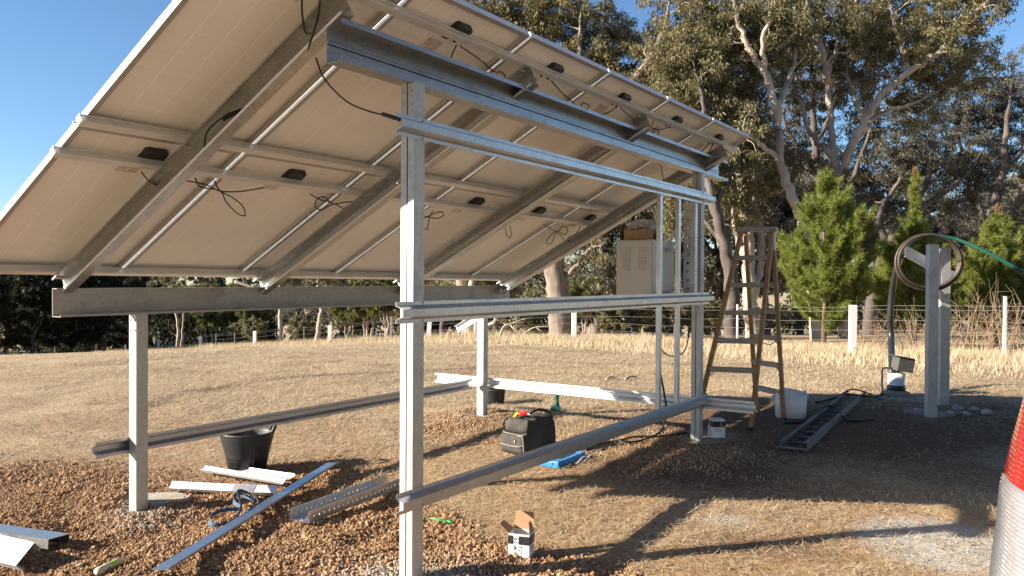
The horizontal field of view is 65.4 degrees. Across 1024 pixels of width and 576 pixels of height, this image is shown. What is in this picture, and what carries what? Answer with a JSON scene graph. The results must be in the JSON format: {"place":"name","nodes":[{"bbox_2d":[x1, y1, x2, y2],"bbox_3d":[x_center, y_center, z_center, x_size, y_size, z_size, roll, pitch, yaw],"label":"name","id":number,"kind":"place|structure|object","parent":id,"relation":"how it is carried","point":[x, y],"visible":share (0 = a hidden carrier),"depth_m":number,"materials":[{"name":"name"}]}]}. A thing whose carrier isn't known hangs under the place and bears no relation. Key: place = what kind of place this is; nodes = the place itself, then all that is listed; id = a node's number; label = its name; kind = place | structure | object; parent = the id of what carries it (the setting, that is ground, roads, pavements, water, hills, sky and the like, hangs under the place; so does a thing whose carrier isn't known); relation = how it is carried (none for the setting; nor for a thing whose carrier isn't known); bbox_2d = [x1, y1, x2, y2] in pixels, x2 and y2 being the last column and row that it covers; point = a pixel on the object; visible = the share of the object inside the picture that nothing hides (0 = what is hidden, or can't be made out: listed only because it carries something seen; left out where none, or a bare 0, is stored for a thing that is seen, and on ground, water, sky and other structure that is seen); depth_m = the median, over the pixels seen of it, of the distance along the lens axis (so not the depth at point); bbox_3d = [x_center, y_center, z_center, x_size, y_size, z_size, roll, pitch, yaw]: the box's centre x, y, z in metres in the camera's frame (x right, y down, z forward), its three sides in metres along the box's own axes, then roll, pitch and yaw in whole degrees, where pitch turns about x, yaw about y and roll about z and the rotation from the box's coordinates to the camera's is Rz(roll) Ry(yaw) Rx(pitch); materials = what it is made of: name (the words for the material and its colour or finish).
{"place":"outdoors","nodes":[
{"label":"outdoors","id":0,"kind":"place"},
{"bbox_2d":[0,292,1023,575],"bbox_3d":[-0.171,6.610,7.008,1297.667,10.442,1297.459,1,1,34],"label":"ground","id":1,"kind":"structure","parent":0,"point":[16,406],"depth_m":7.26,"materials":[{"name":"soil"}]},
{"bbox_2d":[0,274,28,342],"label":"gum tree","id":2,"kind":"object","parent":1,"relation":"on","point":[5,287],"visible":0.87,"depth_m":52.77,"materials":[{"name":"green plant"}]},
{"bbox_2d":[0,275,37,354],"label":"gum tree","id":3,"kind":"object","parent":1,"relation":"on","point":[1,338],"visible":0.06,"depth_m":60.03,"materials":[{"name":"green plant"}]},
{"bbox_2d":[0,535,40,570],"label":"channel offcut","id":4,"kind":"object","parent":1,"relation":"on","point":[13,551],"visible":1,"depth_m":4.65,"materials":[{"name":"metal"}]},
{"bbox_2d":[0,274,65,353],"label":"gum tree","id":5,"kind":"object","parent":1,"relation":"on","point":[32,294],"visible":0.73,"depth_m":55.61,"materials":[{"name":"green plant"}]},
{"bbox_2d":[0,524,69,548],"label":"channel offcut","id":6,"kind":"object","parent":1,"relation":"on","point":[41,538],"visible":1,"depth_m":5.06,"materials":[{"name":"metal"}]},
{"bbox_2d":[31,279,76,352],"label":"gum tree","id":7,"kind":"object","parent":1,"relation":"on","point":[41,344],"visible":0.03,"depth_m":63.14,"materials":[{"name":"green plant"}]},
{"bbox_2d":[46,276,114,351],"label":"gum tree","id":8,"kind":"object","parent":1,"relation":"on","point":[87,333],"visible":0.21,"depth_m":59.58,"materials":[{"name":"green plant"}]},
{"bbox_2d":[76,276,150,350],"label":"gum tree","id":9,"kind":"object","parent":1,"relation":"on","point":[120,283],"visible":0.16,"depth_m":68.57,"materials":[{"name":"green plant"}]},
{"bbox_2d":[100,276,156,347],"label":"gum tree","id":10,"kind":"object","parent":1,"relation":"on","point":[133,282],"visible":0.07,"depth_m":80.97,"materials":[{"name":"green plant"}]},
{"bbox_2d":[148,492,190,507],"bbox_3d":[-2.631,1.631,5.974,0.462,0.149,0.285,0,1,11],"label":"concrete footing","id":11,"kind":"object","parent":1,"relation":"on","point":[157,499],"visible":0.42,"depth_m":5.94,"materials":[{"name":"concrete"}]},
{"bbox_2d":[146,276,202,346],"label":"gum tree","id":12,"kind":"object","parent":1,"relation":"on","point":[163,281],"visible":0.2,"depth_m":74.06,"materials":[{"name":"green plant"}]},
{"bbox_2d":[161,277,209,345],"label":"gum tree","id":13,"kind":"object","parent":1,"relation":"on","point":[170,284],"visible":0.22,"depth_m":73.85,"materials":[{"name":"green plant"}]},
{"bbox_2d":[187,277,228,343],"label":"gum tree","id":14,"kind":"object","parent":1,"relation":"on","point":[220,281],"visible":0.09,"depth_m":103.54,"materials":[{"name":"green plant"}]},
{"bbox_2d":[190,282,227,344],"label":"gum tree","id":15,"kind":"object","parent":1,"relation":"on","point":[202,319],"visible":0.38,"depth_m":65.22,"materials":[{"name":"green plant"}]},
{"bbox_2d":[166,481,277,495],"bbox_3d":[-2.249,1.552,6.173,0.931,0.083,0.086,0,1,14],"label":"steel angle","id":16,"kind":"object","parent":1,"relation":"on","point":[254,489],"visible":0.89,"depth_m":6.18,"materials":[{"name":"metal"}]},
{"bbox_2d":[215,282,243,340],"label":"gum tree","id":17,"kind":"object","parent":1,"relation":"on","point":[227,317],"visible":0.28,"depth_m":63.26,"materials":[{"name":"green plant"}]},
{"bbox_2d":[207,489,258,526],"bbox_3d":[-1.899,1.517,5.537,0.273,0.099,0.612,0,1,2],"label":"webbing strap","id":18,"kind":"object","parent":1,"relation":"on","point":[238,507],"visible":0.93,"depth_m":5.53,"materials":[{"name":"fabric"}]},
{"bbox_2d":[225,318,248,342],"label":"gum tree","id":19,"kind":"object","parent":1,"relation":"on","point":[235,328],"visible":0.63,"depth_m":59.50,"materials":[{"name":"green plant"}]},
{"bbox_2d":[200,465,285,484],"bbox_3d":[-2.240,1.547,6.598,1.009,0.063,0.065,1,1,32],"label":"steel angle","id":20,"kind":"object","parent":1,"relation":"on","point":[249,476],"visible":1,"depth_m":6.58,"materials":[{"name":"metal"}]},
{"bbox_2d":[151,461,339,569],"bbox_3d":[-1.736,1.520,5.631,0.112,0.030,2.552,0,1,9],"label":"steel flashing","id":21,"kind":"object","parent":1,"relation":"on","point":[195,548],"visible":1,"depth_m":5.21,"materials":[{"name":"metal"}]},
{"bbox_2d":[220,425,276,470],"bbox_3d":[-2.309,1.375,6.959,0.490,0.432,0.464,0,1,-23],"label":"rubber tub","id":22,"kind":"object","parent":1,"relation":"on","point":[244,450],"visible":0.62,"depth_m":6.80,"materials":[{"name":"rubber"}]},
{"bbox_2d":[234,310,273,323],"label":"gum tree","id":23,"kind":"object","parent":1,"relation":"on","point":[264,315],"visible":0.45,"depth_m":61.17,"materials":[{"name":"green plant"}]},
{"bbox_2d":[240,314,269,342],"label":"gum tree","id":24,"kind":"object","parent":1,"relation":"on","point":[259,325],"visible":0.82,"depth_m":57.79,"materials":[{"name":"green plant"}]},
{"bbox_2d":[242,467,294,479],"bbox_3d":[-2.090,1.546,6.682,0.676,0.055,0.071,1,1,30],"label":"steel channel","id":25,"kind":"object","parent":1,"relation":"on","point":[285,475],"visible":0.67,"depth_m":6.65,"materials":[{"name":"metal"}]},
{"bbox_2d":[271,278,325,327],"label":"gum tree","id":26,"kind":"object","parent":1,"relation":"on","point":[302,314],"visible":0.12,"depth_m":68.85,"materials":[{"name":"green plant"}]},
{"bbox_2d":[286,312,316,342],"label":"gum tree","id":27,"kind":"object","parent":1,"relation":"on","point":[296,326],"visible":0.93,"depth_m":53.68,"materials":[{"name":"green plant"}]},
{"bbox_2d":[67,409,541,575],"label":"pale gravel","id":28,"kind":"structure","parent":1,"relation":"on","point":[383,573],"depth_m":4.57,"materials":[{"name":"gravel"}]},
{"bbox_2d":[301,279,365,338],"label":"gum tree","id":29,"kind":"object","parent":1,"relation":"on","point":[326,316],"visible":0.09,"depth_m":64.87,"materials":[{"name":"green plant"}]},
{"bbox_2d":[290,475,399,522],"bbox_3d":[-1.159,1.505,5.748,0.169,0.078,1.050,1,1,28],"label":"slotted tray","id":30,"kind":"object","parent":1,"relation":"on","point":[354,496],"visible":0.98,"depth_m":5.66,"materials":[{"name":"metal"}]},
{"bbox_2d":[328,307,364,337],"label":"gum tree","id":31,"kind":"object","parent":1,"relation":"on","point":[338,312],"visible":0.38,"depth_m":51.45,"materials":[{"name":"green plant"}]},
{"bbox_2d":[343,279,382,337],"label":"gum tree","id":32,"kind":"object","parent":1,"relation":"on","point":[360,312],"visible":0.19,"depth_m":46.73,"materials":[{"name":"green plant"}]},
{"bbox_2d":[0,0,755,575],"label":"solar rack","id":33,"kind":"object","parent":1,"relation":"on","point":[418,74],"visible":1,"depth_m":5.68,"materials":[{"name":"metal"}]},
{"bbox_2d":[0,119,242,266],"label":"photovoltaic module","id":34,"kind":"object","parent":33,"relation":"on","point":[58,211],"visible":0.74,"depth_m":4.89,"materials":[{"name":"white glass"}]},
{"bbox_2d":[82,0,401,142],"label":"photovoltaic module","id":35,"kind":"object","parent":33,"relation":"on","point":[188,65],"visible":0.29,"depth_m":4.13,"materials":[{"name":"white glass"}]},
{"bbox_2d":[123,152,362,269],"bbox_3d":[-2.036,-0.472,5.729,1.614,0.119,1.261,-31,-17,31],"label":"photovoltaic module","id":36,"kind":"object","parent":33,"relation":"on","point":[220,224],"visible":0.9,"depth_m":5.83,"materials":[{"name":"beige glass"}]},
{"bbox_2d":[244,172,451,271],"bbox_3d":[-1.453,-0.472,6.554,1.614,0.119,1.304,-31,-17,31],"label":"photovoltaic module","id":37,"kind":"object","parent":33,"relation":"on","point":[379,224],"visible":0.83,"depth_m":6.74,"materials":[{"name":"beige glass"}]},
{"bbox_2d":[253,0,529,163],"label":"photovoltaic module","id":38,"kind":"object","parent":33,"relation":"on","point":[320,116],"visible":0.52,"depth_m":4.97,"materials":[{"name":"white glass"}]},
{"bbox_2d":[338,187,515,273],"bbox_3d":[-0.787,-0.471,7.498,1.614,0.119,1.057,-31,-17,31],"label":"photovoltaic module","id":39,"kind":"object","parent":33,"relation":"on","point":[443,227],"visible":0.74,"depth_m":7.51,"materials":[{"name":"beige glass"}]},
{"bbox_2d":[372,32,608,179],"bbox_3d":[-0.301,-1.200,5.636,1.614,0.119,1.476,-31,-17,31],"label":"photovoltaic module","id":40,"kind":"object","parent":33,"relation":"on","point":[459,164],"visible":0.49,"depth_m":5.75,"materials":[{"name":"beige glass"}]},
{"bbox_2d":[435,202,577,274],"bbox_3d":[-0.178,-0.471,8.361,1.614,0.119,1.008,-31,-17,31],"label":"photovoltaic module","id":41,"kind":"object","parent":33,"relation":"on","point":[501,242],"visible":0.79,"depth_m":8.58,"materials":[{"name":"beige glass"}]},
{"bbox_2d":[473,207,608,275],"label":"photovoltaic module","id":42,"kind":"object","parent":33,"relation":"on","point":[553,235],"visible":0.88,"depth_m":9.13,"materials":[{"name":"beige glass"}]},
{"bbox_2d":[463,69,667,190],"bbox_3d":[0.286,-1.200,6.468,1.614,0.119,1.502,-31,-17,31],"label":"photovoltaic module","id":43,"kind":"object","parent":33,"relation":"on","point":[503,173],"visible":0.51,"depth_m":6.64,"materials":[{"name":"beige glass"}]},
{"bbox_2d":[552,96,712,201],"bbox_3d":[0.868,-1.199,7.291,1.614,0.119,1.551,-31,-17,31],"label":"photovoltaic module","id":44,"kind":"object","parent":33,"relation":"on","point":[583,189],"visible":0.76,"depth_m":7.59,"materials":[{"name":"beige glass"}]},
{"bbox_2d":[616,240,674,294],"bbox_3d":[1.318,-0.163,7.545,0.495,0.565,0.518,1,1,34],"label":"equipment cabinet","id":45,"kind":"object","parent":33,"relation":"attached to","point":[636,268],"visible":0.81,"depth_m":7.39,"materials":[{"name":"metal"}]},
{"bbox_2d":[624,229,652,239],"bbox_3d":[1.192,-0.497,7.517,0.225,0.100,0.180,1,1,31],"label":"cardboard box","id":46,"kind":"object","parent":45,"relation":"on","point":[640,234],"visible":0.76,"depth_m":7.44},
{"bbox_2d":[587,118,749,207],"bbox_3d":[1.618,-1.201,8.356,1.614,0.114,1.008,-31,-17,31],"label":"photovoltaic module","id":47,"kind":"object","parent":33,"relation":"on","point":[616,195],"visible":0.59,"depth_m":8.27,"materials":[{"name":"glass"}]},
{"bbox_2d":[361,279,399,337],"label":"gum tree","id":48,"kind":"object","parent":1,"relation":"on","point":[375,311],"visible":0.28,"depth_m":44.79,"materials":[{"name":"green plant"}]},
{"bbox_2d":[427,0,543,332],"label":"gum tree","id":49,"kind":"object","parent":1,"relation":"on","point":[472,283],"visible":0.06,"depth_m":33.81,"materials":[{"name":"green plant"}]},
{"bbox_2d":[0,370,1020,575],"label":"soil clods","id":50,"kind":"object","parent":1,"relation":"on","point":[547,565],"visible":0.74,"depth_m":5.50,"materials":[{"name":"soil"}]},
{"bbox_2d":[0,262,1020,354],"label":"wood","id":51,"kind":"object","parent":1,"relation":"on","point":[787,317],"visible":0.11,"depth_m":83.90,"materials":[{"name":"green plant"}]},
{"bbox_2d":[0,328,1023,540],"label":"dry grass","id":52,"kind":"structure","parent":1,"relation":"on","point":[996,357],"depth_m":18.19,"materials":[{"name":"plant"}]},
{"bbox_2d":[500,510,534,557],"bbox_3d":[0.031,1.451,4.688,0.187,0.252,0.121,1,1,18],"label":"screw box","id":53,"kind":"object","parent":1,"relation":"on","point":[521,535],"visible":0.98,"depth_m":4.66,"materials":[{"name":"white cardboard"}]},
{"bbox_2d":[500,408,555,453],"bbox_3d":[0.155,1.343,7.561,0.343,0.413,0.534,1,1,41],"label":"tool bag","id":54,"kind":"object","parent":1,"relation":"on","point":[523,434],"visible":0.97,"depth_m":7.43,"materials":[{"name":"black fabric"}]},
{"bbox_2d":[514,315,544,334],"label":"gum tree","id":55,"kind":"object","parent":1,"relation":"on","point":[533,321],"visible":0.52,"depth_m":35.77,"materials":[{"name":"green plant"}]},
{"bbox_2d":[494,249,591,332],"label":"gum tree","id":56,"kind":"object","parent":1,"relation":"on","point":[537,279],"visible":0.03,"depth_m":46.58,"materials":[{"name":"green plant"}]},
{"bbox_2d":[95,296,1023,353],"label":"paddock fence","id":57,"kind":"object","parent":1,"relation":"on","point":[853,310],"visible":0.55,"depth_m":20.29,"materials":[{"name":"white paint"}]},
{"bbox_2d":[540,451,584,467],"bbox_3d":[0.449,1.507,7.059,0.190,0.061,0.506,1,1,33],"label":"blue case","id":58,"kind":"object","parent":1,"relation":"on","point":[567,459],"visible":0.58,"depth_m":6.93,"materials":[{"name":"plastic"}]},
{"bbox_2d":[568,275,600,333],"bbox_3d":[3.061,0.875,33.000,1.749,2.879,1.682,0,1,-10],"label":"gum tree","id":59,"kind":"object","parent":1,"relation":"on","point":[575,290],"visible":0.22,"depth_m":32.93,"materials":[{"name":"green plant"}]},
{"bbox_2d":[464,0,747,336],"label":"gum tree","id":60,"kind":"object","parent":1,"relation":"on","point":[532,17],"visible":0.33,"depth_m":29.16,"materials":[{"name":"green plant"}]},
{"bbox_2d":[563,216,655,335],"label":"gum tree","id":61,"kind":"object","parent":1,"relation":"on","point":[611,286],"visible":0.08,"depth_m":40.74,"materials":[{"name":"green plant"}]},
{"bbox_2d":[596,293,629,334],"bbox_3d":[3.839,1.214,30.916,1.507,2.062,1.863,1,1,36],"label":"bush","id":62,"kind":"object","parent":1,"relation":"on","point":[606,322],"visible":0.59,"depth_m":30.74,"materials":[{"name":"green plant"}]},
{"bbox_2d":[568,205,683,327],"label":"gum tree","id":63,"kind":"object","parent":1,"relation":"on","point":[583,265],"visible":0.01,"depth_m":43.14,"materials":[{"name":"green plant"}]},
{"bbox_2d":[616,307,655,334],"bbox_3d":[4.755,1.055,29.975,2.096,2.319,1.695,0,1,7],"label":"bush","id":64,"kind":"object","parent":1,"relation":"on","point":[634,318],"visible":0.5,"depth_m":29.66,"materials":[{"name":"green plant"}]},
{"bbox_2d":[641,307,670,335],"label":"gum tree","id":65,"kind":"object","parent":1,"relation":"on","point":[652,331],"visible":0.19,"depth_m":31.67,"materials":[{"name":"green plant"}]},
{"bbox_2d":[619,183,742,336],"bbox_3d":[8.606,-2.593,40.080,6.780,10.712,6.170,1,1,43],"label":"gum tree","id":66,"kind":"object","parent":1,"relation":"on","point":[648,212],"visible":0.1,"depth_m":39.84,"materials":[{"name":"green plant"}]},
{"bbox_2d":[664,292,709,337],"bbox_3d":[6.732,1.085,31.126,2.096,2.319,1.695,1,1,41],"label":"gum tree","id":67,"kind":"object","parent":1,"relation":"on","point":[684,312],"visible":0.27,"depth_m":30.82,"materials":[{"name":"green plant"}]},
{"bbox_2d":[691,297,722,338],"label":"gum tree","id":68,"kind":"object","parent":1,"relation":"on","point":[711,311],"visible":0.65,"depth_m":29.64,"materials":[{"name":"green plant"}]},
{"bbox_2d":[636,13,781,337],"bbox_3d":[6.459,-3.643,27.155,4.982,11.152,3.734,0,1,-29],"label":"gum tree","id":69,"kind":"object","parent":1,"relation":"on","point":[676,71],"visible":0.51,"depth_m":26.39,"materials":[{"name":"green plant"}]},
{"bbox_2d":[708,417,724,437],"bbox_3d":[2.041,1.393,7.963,0.130,0.175,0.157,0,1,-1],"label":"screw box","id":70,"kind":"object","parent":1,"relation":"on","point":[716,427],"visible":1,"depth_m":7.89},
{"bbox_2d":[681,152,785,335],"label":"gum tree","id":71,"kind":"object","parent":1,"relation":"on","point":[719,288],"visible":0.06,"depth_m":44.89,"materials":[{"name":"green plant"}]},
{"bbox_2d":[666,0,822,341],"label":"gum tree","id":72,"kind":"object","parent":1,"relation":"on","point":[778,27],"visible":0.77,"depth_m":27.20,"materials":[{"name":"green plant"}]},
{"bbox_2d":[703,226,786,430],"bbox_3d":[2.622,0.408,8.854,0.629,2.202,1.336,1,1,45],"label":"step ladder","id":73,"kind":"object","parent":1,"relation":"on","point":[770,257],"visible":0.89,"depth_m":8.93,"materials":[{"name":"wood"}]},
{"bbox_2d":[713,156,818,334],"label":"gum tree","id":74,"kind":"object","parent":1,"relation":"on","point":[787,211],"visible":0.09,"depth_m":41.25,"materials":[{"name":"green plant"}]},
{"bbox_2d":[704,50,831,338],"bbox_3d":[9.556,-3.289,30.229,5.474,10.669,4.338,0,1,-28],"label":"gum tree","id":75,"kind":"object","parent":1,"relation":"on","point":[803,156],"visible":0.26,"depth_m":29.42,"materials":[{"name":"green plant"}]},
{"bbox_2d":[732,137,841,334],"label":"gum tree","id":76,"kind":"object","parent":1,"relation":"on","point":[799,320],"visible":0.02,"depth_m":47.85,"materials":[{"name":"green plant"}]},
{"bbox_2d":[771,388,806,418],"bbox_3d":[3.139,1.289,9.055,0.382,0.354,0.297,0,1,13],"label":"white container","id":77,"kind":"object","parent":1,"relation":"on","point":[796,403],"visible":0.94,"depth_m":8.91,"materials":[{"name":"plastic"}]},
{"bbox_2d":[780,391,865,451],"bbox_3d":[3.584,1.433,8.964,0.236,0.081,3.872,1,1,31],"label":"ladder tray","id":78,"kind":"object","parent":1,"relation":"on","point":[810,441],"visible":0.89,"depth_m":8.18,"materials":[{"name":"metal"}]},
{"bbox_2d":[776,166,888,344],"bbox_3d":[8.691,-0.802,21.492,2.964,5.098,3.098,0,1,-5],"label":"pine tree","id":79,"kind":"object","parent":1,"relation":"on","point":[843,236],"visible":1,"depth_m":21.00,"materials":[{"name":"green plant"}]},
{"bbox_2d":[747,35,920,335],"bbox_3d":[14.687,-5.208,36.849,8.223,15.166,4.544,0,1,-10],"label":"gum tree","id":80,"kind":"object","parent":1,"relation":"on","point":[870,135],"visible":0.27,"depth_m":36.47,"materials":[{"name":"green plant"}]},
{"bbox_2d":[805,163,892,299],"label":"gum tree","id":81,"kind":"object","parent":1,"relation":"on","point":[868,240],"visible":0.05,"depth_m":42.16,"materials":[{"name":"green plant"}]},
{"bbox_2d":[825,305,913,350],"bbox_3d":[9.494,0.912,20.573,2.059,1.734,2.062,0,1,-25],"label":"dry shrub","id":82,"kind":"object","parent":1,"relation":"on","point":[876,338],"visible":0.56,"depth_m":20.48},
{"bbox_2d":[746,0,1021,338],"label":"gum tree","id":83,"kind":"object","parent":1,"relation":"on","point":[877,34],"visible":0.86,"depth_m":30.17,"materials":[{"name":"green plant"}]},
{"bbox_2d":[854,186,941,332],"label":"gum tree","id":84,"kind":"object","parent":1,"relation":"on","point":[895,200],"visible":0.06,"depth_m":46.34,"materials":[{"name":"green plant"}]},
{"bbox_2d":[882,354,914,396],"bbox_3d":[5.138,1.173,10.631,0.374,0.566,0.340,0,1,0],"label":"bore head","id":85,"kind":"object","parent":1,"relation":"on","point":[896,386],"visible":0.93,"depth_m":10.53},
{"bbox_2d":[887,253,904,372],"bbox_3d":[5.198,0.351,10.856,0.152,1.647,1.386,1,1,22],"label":"riser pipe","id":86,"kind":"object","parent":85,"relation":"attached to","point":[890,312],"visible":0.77,"depth_m":11.31,"materials":[{"name":"plastic"}]},
{"bbox_2d":[885,297,924,350],"bbox_3d":[10.013,0.950,19.543,1.511,1.474,1.789,0,1,-2],"label":"dry shrub","id":87,"kind":"object","parent":1,"relation":"on","point":[913,339],"visible":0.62,"depth_m":19.67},
{"bbox_2d":[867,165,969,345],"bbox_3d":[11.328,-0.865,22.700,2.446,5.283,2.550,0,1,1],"label":"pine tree","id":88,"kind":"object","parent":1,"relation":"on","point":[914,226],"visible":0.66,"depth_m":22.35,"materials":[{"name":"green plant"}]},
{"bbox_2d":[924,244,938,417],"bbox_3d":[4.686,0.526,8.909,0.106,2.023,0.080,0,1,0],"label":"steel post","id":89,"kind":"object","parent":1,"relation":"on","point":[931,334],"visible":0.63,"depth_m":8.87,"materials":[{"name":"metal"}]},
{"bbox_2d":[844,114,1022,334],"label":"gum tree","id":90,"kind":"object","parent":1,"relation":"on","point":[978,162],"visible":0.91,"depth_m":35.45,"materials":[{"name":"green plant"}]},
{"bbox_2d":[937,248,950,405],"bbox_3d":[5.255,0.520,9.712,0.112,2.021,0.083,0,1,0],"label":"steel post","id":91,"kind":"object","parent":1,"relation":"on","point":[944,329],"visible":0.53,"depth_m":9.67,"materials":[{"name":"metal"}]},
{"bbox_2d":[894,233,963,291],"bbox_3d":[5.000,-0.307,9.576,0.819,0.709,0.097,0,1,2],"label":"pipe coil","id":92,"kind":"object","parent":91,"relation":"hanging from","point":[904,279],"visible":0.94,"depth_m":9.55,"materials":[{"name":"plastic"}]},
{"bbox_2d":[901,235,1023,274],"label":"green hose","id":93,"kind":"object","parent":92,"relation":"attached to","point":[1007,263],"visible":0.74,"depth_m":9.34,"materials":[{"name":"rubber"}]},
{"bbox_2d":[904,246,955,282],"bbox_3d":[5.170,-0.291,9.865,0.815,0.467,0.028,0,1,-19],"label":"cross arm","id":94,"kind":"object","parent":91,"relation":"attached to","point":[911,254],"visible":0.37,"depth_m":9.78},
{"bbox_2d":[868,37,1023,331],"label":"gum tree","id":95,"kind":"object","parent":1,"relation":"on","point":[1002,115],"visible":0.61,"depth_m":40.52,"materials":[{"name":"green plant"}]},
{"bbox_2d":[905,280,1019,352],"bbox_3d":[10.629,0.687,18.453,2.777,1.766,1.894,1,1,34],"label":"dry shrub","id":96,"kind":"object","parent":1,"relation":"on","point":[989,343],"visible":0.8,"depth_m":18.23,"materials":[{"name":"plant"}]},
{"bbox_2d":[925,195,1002,330],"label":"gum tree","id":97,"kind":"object","parent":1,"relation":"on","point":[952,233],"visible":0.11,"depth_m":45.57,"materials":[{"name":"green plant"}]},
{"bbox_2d":[951,204,1023,345],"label":"pine tree","id":98,"kind":"object","parent":1,"relation":"on","point":[980,271],"visible":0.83,"depth_m":23.69,"materials":[{"name":"green plant"}]},
{"bbox_2d":[951,284,1023,355],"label":"dry shrub","id":99,"kind":"object","parent":1,"relation":"on","point":[1010,335],"visible":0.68,"depth_m":18.11,"materials":[{"name":"plant"}]},
{"bbox_2d":[989,396,1023,575],"bbox_3d":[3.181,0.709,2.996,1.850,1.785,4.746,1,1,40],"label":"traffic cone","id":100,"kind":"object","parent":1,"relation":"on","point":[1007,555],"visible":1,"depth_m":1.95,"materials":[{"name":"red plastic"}]},
{"bbox_2d":[1000,157,1023,259],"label":"gum tree","id":101,"kind":"object","parent":1,"relation":"on","point":[1013,177],"visible":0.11,"depth_m":48.58,"materials":[{"name":"green plant"}]},
{"bbox_2d":[1007,255,1023,330],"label":"pine tree","id":102,"kind":"object","parent":1,"relation":"on","point":[1012,307],"visible":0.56,"depth_m":23.14,"materials":[{"name":"green plant"}]},
{"bbox_2d":[0,0,1023,294],"label":"sky","id":103,"kind":"structure","parent":0,"point":[56,56],"materials":[{"name":"blue"}]},
{"bbox_2d":[626,218,656,230],"bbox_3d":[1.235,-0.596,7.536,0.342,0.120,0.241,1,1,18],"label":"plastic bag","id":104,"kind":"object","parent":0,"point":[649,224],"visible":0.87,"depth_m":7.46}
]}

